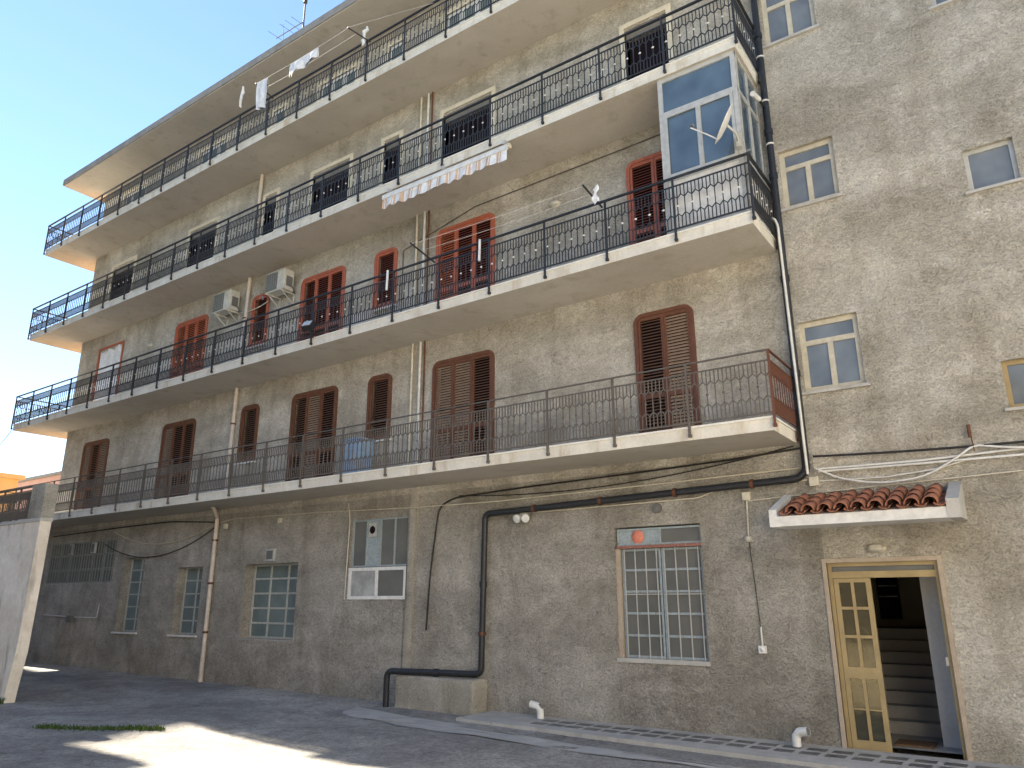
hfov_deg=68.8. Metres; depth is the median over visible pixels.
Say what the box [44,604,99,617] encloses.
cable
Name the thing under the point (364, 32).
rag
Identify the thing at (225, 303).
air conditioner
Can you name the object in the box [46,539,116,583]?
barred window
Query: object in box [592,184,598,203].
rag
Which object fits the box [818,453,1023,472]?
cable
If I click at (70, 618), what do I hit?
meter box
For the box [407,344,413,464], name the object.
riser pipe
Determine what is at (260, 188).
drainpipe
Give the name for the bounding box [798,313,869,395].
window
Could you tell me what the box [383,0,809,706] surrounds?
drainpipe
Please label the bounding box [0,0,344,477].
sky
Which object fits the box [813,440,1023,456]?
cable
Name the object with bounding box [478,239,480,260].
white tube
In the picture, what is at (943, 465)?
cable
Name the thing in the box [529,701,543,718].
pipe elbow
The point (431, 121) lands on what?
riser pipe
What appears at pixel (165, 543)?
cable
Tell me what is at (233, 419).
drainpipe
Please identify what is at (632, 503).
cable
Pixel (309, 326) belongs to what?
floodlight
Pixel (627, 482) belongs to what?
cable
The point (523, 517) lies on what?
twin floodlight
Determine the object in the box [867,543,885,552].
bulkhead lamp
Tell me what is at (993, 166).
window
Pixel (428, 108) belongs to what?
riser pipe
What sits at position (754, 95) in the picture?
security camera
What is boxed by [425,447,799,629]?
cable
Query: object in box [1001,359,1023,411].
window
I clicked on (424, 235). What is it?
riser pipe
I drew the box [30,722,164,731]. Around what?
weeds
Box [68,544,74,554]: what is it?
extractor vent
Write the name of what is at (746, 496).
junction box
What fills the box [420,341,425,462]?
riser pipe
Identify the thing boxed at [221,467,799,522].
cable
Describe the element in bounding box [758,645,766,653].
wall socket
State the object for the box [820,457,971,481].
cable
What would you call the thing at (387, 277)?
white tube
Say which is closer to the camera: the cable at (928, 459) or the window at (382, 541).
the cable at (928, 459)
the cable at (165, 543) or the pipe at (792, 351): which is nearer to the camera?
the pipe at (792, 351)
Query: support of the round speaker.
attached to the apartment building
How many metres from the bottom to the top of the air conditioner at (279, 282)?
0.840 m
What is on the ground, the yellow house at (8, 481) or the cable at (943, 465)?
the yellow house at (8, 481)
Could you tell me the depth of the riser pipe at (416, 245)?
16.22 m
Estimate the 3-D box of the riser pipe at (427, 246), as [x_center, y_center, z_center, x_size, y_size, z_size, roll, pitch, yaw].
[-1.807,-2.435,15.941,0.033,2.813,0.033,10,-19,-31]
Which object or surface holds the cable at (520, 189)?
attached to the apartment building
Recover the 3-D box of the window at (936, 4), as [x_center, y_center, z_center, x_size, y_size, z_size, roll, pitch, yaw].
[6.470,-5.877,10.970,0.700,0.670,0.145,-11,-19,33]
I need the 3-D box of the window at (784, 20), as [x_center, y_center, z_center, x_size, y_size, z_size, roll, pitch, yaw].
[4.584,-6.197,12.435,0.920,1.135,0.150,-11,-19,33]
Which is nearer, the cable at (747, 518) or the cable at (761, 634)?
the cable at (761, 634)
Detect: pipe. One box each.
[240,301,267,312]
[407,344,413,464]
[413,215,418,307]
[415,342,421,463]
[418,97,422,168]
[420,212,425,305]
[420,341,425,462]
[425,93,429,165]
[425,210,429,304]
[430,92,433,163]
[773,218,808,473]
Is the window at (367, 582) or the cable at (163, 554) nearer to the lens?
the window at (367, 582)
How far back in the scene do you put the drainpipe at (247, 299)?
19.49 m
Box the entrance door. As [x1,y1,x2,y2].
[821,555,972,760]
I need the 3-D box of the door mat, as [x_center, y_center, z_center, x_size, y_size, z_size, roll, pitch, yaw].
[5.163,4.592,9.543,0.450,0.018,0.420,-11,-19,33]
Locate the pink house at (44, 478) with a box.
[15,471,60,512]
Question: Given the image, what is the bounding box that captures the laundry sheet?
[289,48,318,77]
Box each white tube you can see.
[385,270,388,290]
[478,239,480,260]
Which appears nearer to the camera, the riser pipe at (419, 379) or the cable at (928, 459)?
the cable at (928, 459)
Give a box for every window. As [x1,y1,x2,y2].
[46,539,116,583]
[111,558,144,633]
[167,567,202,636]
[236,563,297,641]
[347,566,405,598]
[351,516,407,567]
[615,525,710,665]
[761,0,819,49]
[779,138,843,212]
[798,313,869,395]
[929,0,957,11]
[963,139,1023,195]
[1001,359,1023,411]
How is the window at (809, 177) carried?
in the apartment building
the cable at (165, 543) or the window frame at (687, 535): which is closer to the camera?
the window frame at (687, 535)
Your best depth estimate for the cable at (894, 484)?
9.85 m
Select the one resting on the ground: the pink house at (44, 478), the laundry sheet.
the pink house at (44, 478)
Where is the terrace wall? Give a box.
[0,483,58,702]
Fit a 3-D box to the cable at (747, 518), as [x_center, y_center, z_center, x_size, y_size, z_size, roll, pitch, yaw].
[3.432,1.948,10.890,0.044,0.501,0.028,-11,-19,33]
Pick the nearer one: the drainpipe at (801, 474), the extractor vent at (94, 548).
the drainpipe at (801, 474)
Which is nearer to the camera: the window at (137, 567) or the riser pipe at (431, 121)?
the riser pipe at (431, 121)
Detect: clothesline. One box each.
[255,3,432,98]
[410,184,602,262]
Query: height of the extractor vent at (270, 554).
0.270 m
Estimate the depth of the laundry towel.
18.25 m
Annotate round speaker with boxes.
[652,503,661,512]
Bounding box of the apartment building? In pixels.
[0,0,1023,765]
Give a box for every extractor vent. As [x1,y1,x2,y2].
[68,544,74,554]
[91,542,97,552]
[265,549,275,560]
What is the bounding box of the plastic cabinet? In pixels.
[341,436,374,473]
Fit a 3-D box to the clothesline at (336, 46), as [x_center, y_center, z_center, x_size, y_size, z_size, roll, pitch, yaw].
[-4.027,-7.757,17.257,5.337,0.151,0.559,-11,-19,33]
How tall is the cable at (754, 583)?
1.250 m
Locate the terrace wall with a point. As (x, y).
(23, 546)
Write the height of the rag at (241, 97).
0.549 m
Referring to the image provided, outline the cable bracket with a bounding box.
[966,424,974,450]
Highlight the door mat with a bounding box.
[894,739,938,748]
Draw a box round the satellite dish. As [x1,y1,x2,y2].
[690,103,742,149]
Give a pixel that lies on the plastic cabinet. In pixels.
(359, 450)
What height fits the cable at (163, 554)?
0.644 m
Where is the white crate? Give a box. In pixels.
[348,310,376,326]
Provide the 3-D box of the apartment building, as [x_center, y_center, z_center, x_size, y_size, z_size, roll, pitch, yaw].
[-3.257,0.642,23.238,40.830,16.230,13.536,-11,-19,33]
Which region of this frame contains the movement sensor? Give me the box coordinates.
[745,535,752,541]
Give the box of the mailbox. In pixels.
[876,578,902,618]
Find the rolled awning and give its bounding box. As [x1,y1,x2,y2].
[382,139,511,208]
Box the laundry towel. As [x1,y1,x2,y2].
[256,78,267,109]
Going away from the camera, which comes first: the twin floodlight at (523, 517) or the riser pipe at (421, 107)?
the twin floodlight at (523, 517)
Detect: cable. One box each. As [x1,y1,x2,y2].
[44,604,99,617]
[53,521,214,536]
[105,528,213,557]
[114,525,213,544]
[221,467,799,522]
[344,503,349,598]
[400,134,659,311]
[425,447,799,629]
[459,446,793,495]
[534,479,806,512]
[746,470,1023,501]
[746,500,748,534]
[749,542,760,626]
[760,627,763,645]
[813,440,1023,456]
[814,444,1023,483]
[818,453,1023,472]
[819,448,1023,469]
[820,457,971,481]
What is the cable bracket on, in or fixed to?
attached to the apartment building
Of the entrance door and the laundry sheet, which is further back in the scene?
the laundry sheet
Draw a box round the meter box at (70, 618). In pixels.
[65,616,75,621]
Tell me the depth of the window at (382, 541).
15.06 m
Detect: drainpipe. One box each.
[198,507,218,681]
[224,388,238,489]
[239,277,251,358]
[253,174,263,239]
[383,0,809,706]
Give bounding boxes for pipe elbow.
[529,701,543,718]
[792,727,810,746]
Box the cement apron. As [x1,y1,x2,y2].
[343,706,740,767]
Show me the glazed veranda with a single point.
(702, 96)
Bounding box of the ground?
[0,662,963,767]
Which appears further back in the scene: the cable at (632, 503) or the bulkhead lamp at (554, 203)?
the bulkhead lamp at (554, 203)
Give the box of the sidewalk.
[456,711,1023,767]
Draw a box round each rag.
[239,86,244,107]
[361,26,368,45]
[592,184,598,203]
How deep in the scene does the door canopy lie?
9.44 m
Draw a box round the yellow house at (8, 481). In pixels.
[0,472,25,511]
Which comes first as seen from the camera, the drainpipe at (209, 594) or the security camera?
the security camera
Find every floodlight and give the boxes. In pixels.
[300,313,316,337]
[513,512,529,522]
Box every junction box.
[741,492,750,500]
[808,476,819,486]
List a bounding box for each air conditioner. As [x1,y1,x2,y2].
[212,289,240,325]
[265,268,294,308]
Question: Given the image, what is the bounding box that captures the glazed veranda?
[657,50,771,234]
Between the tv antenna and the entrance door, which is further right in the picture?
the entrance door
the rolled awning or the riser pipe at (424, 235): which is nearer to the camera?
the rolled awning
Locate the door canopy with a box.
[768,481,967,529]
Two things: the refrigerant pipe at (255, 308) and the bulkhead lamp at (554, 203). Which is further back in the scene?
the refrigerant pipe at (255, 308)
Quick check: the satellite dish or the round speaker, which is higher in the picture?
the satellite dish
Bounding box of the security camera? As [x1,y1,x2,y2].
[750,91,764,106]
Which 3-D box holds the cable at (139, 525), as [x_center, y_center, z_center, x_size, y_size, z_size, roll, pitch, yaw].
[-10.605,3.976,20.543,8.301,0.155,0.032,-11,-19,33]
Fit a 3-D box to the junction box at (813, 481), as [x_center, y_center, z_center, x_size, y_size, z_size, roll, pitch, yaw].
[4.228,1.367,10.465,0.130,0.130,0.055,-11,-19,33]
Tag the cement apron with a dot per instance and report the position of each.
(394, 718)
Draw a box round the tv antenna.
[268,0,307,39]
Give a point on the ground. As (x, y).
(211, 725)
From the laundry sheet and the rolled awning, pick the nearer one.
the rolled awning
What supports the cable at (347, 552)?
attached to the apartment building
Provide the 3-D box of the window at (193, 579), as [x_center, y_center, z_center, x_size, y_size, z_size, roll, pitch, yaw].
[-7.895,5.335,18.341,1.190,1.635,0.300,-11,-19,33]
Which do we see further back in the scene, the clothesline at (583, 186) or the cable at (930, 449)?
the clothesline at (583, 186)
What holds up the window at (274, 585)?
in the apartment building
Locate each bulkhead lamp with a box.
[549,200,559,207]
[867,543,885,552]
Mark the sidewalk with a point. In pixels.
(815, 756)
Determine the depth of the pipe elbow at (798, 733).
9.58 m
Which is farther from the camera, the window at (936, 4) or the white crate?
the white crate

